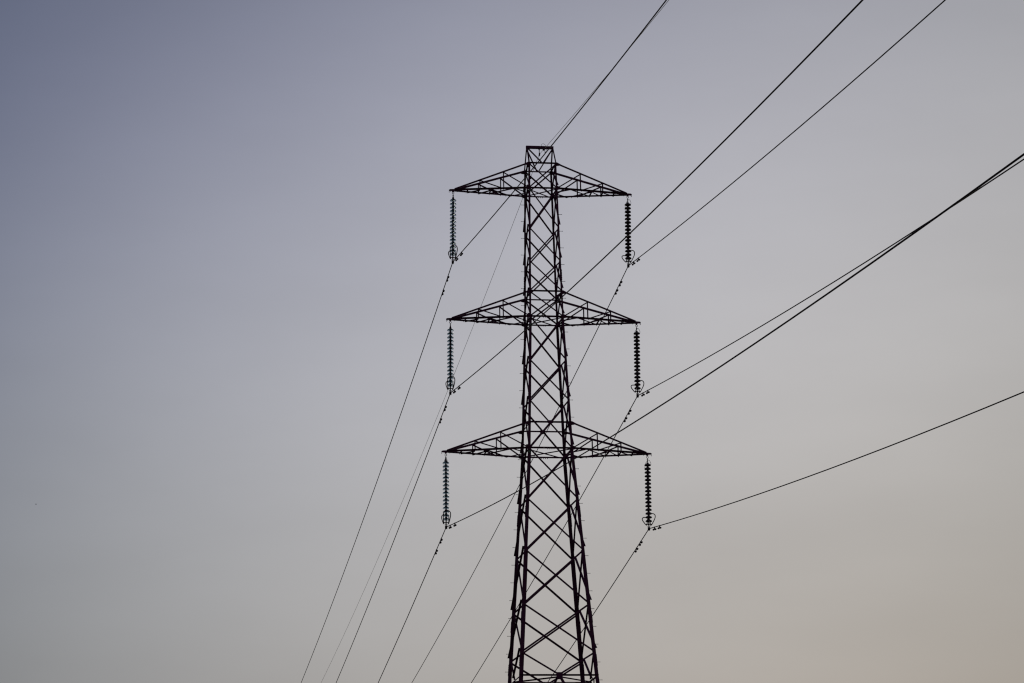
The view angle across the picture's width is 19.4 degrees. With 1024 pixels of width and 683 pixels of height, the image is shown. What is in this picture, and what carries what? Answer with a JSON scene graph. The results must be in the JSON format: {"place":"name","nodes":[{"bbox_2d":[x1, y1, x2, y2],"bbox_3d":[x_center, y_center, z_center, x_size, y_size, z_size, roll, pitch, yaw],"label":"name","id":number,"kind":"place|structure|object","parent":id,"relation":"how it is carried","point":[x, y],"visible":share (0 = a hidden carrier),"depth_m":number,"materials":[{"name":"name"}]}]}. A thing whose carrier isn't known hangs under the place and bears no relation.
{"place":"outdoors","nodes":[
{"label":"outdoors","id":0,"kind":"place"},
{"bbox_2d":[0,0,1023,682],"label":"sky","id":1,"kind":"structure","parent":0,"point":[225,262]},
{"label":"ground","id":2,"kind":"structure","parent":0,"visible":0},
{"bbox_2d":[441,146,651,682],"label":"pylon","id":3,"kind":"object","parent":2,"relation":"on","point":[522,456],"visible":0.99,"depth_m":115.29,"materials":[{"name":"metal"}]},
{"bbox_2d":[441,454,450,528],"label":"insulator string","id":4,"kind":"object","parent":3,"relation":"hanging from","point":[446,496],"visible":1,"depth_m":113.86,"materials":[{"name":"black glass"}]},
{"bbox_2d":[378,153,1023,682],"bbox_3d":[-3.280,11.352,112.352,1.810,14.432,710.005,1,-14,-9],"label":"conductor","id":5,"kind":"object","parent":4,"relation":"hanging from","point":[742,351],"visible":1,"depth_m":61.66,"materials":[{"name":"metal"}]},
{"bbox_2d":[445,321,454,394],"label":"insulator string","id":6,"kind":"object","parent":3,"relation":"hanging from","point":[450,337],"visible":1,"depth_m":115.18,"materials":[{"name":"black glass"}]},
{"bbox_2d":[336,0,862,682],"bbox_3d":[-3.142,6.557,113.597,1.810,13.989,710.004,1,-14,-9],"label":"conductor","id":7,"kind":"object","parent":6,"relation":"hanging from","point":[612,250],"visible":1,"depth_m":76.16,"materials":[{"name":"metal"}]},
{"bbox_2d":[448,192,457,263],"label":"insulator string","id":8,"kind":"object","parent":3,"relation":"hanging from","point":[452,229],"visible":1,"depth_m":116.48,"materials":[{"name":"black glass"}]},
{"bbox_2d":[301,0,666,682],"bbox_3d":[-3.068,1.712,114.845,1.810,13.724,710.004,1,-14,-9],"label":"conductor","id":9,"kind":"object","parent":8,"relation":"hanging from","point":[462,251],"visible":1,"depth_m":108.57,"materials":[{"name":"metal"}]},
{"bbox_2d":[622,196,634,267],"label":"insulator string","id":10,"kind":"object","parent":3,"relation":"hanging from","point":[627,229],"visible":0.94,"depth_m":117.51,"materials":[{"name":"brown ceramic"}]},
{"bbox_2d":[412,0,945,681],"bbox_3d":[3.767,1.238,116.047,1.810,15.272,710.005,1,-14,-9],"label":"conductor","id":11,"kind":"object","parent":10,"relation":"hanging from","point":[674,230],"visible":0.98,"depth_m":102.47,"materials":[{"name":"metal"}]},
{"bbox_2d":[631,325,643,397],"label":"insulator string","id":12,"kind":"object","parent":3,"relation":"hanging from","point":[637,384],"visible":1,"depth_m":116.25,"materials":[{"name":"brown ceramic"}]},
{"bbox_2d":[471,159,1023,682],"bbox_3d":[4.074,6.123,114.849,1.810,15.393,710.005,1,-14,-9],"label":"conductor","id":13,"kind":"object","parent":12,"relation":"hanging from","point":[739,339],"visible":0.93,"depth_m":95.67,"materials":[{"name":"metal"}]},
{"bbox_2d":[642,456,655,530],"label":"insulator string","id":14,"kind":"object","parent":3,"relation":"hanging from","point":[648,502],"visible":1,"depth_m":115.03,"materials":[{"name":"brown ceramic"}]},
{"bbox_2d":[548,391,1023,681],"bbox_3d":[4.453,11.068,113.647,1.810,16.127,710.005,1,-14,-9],"label":"conductor","id":15,"kind":"object","parent":14,"relation":"hanging from","point":[795,481],"visible":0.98,"depth_m":90.19,"materials":[{"name":"metal"}]},
{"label":"earth wire clamp","id":16,"kind":"object","parent":3,"relation":"hanging from","visible":0},
{"bbox_2d":[326,0,668,671],"bbox_3d":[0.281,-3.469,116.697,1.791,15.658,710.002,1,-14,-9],"label":"earth wire","id":17,"kind":"object","parent":16,"relation":"attached to","point":[482,302],"visible":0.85,"depth_m":131.00,"materials":[{"name":"grey metal"}]}
]}

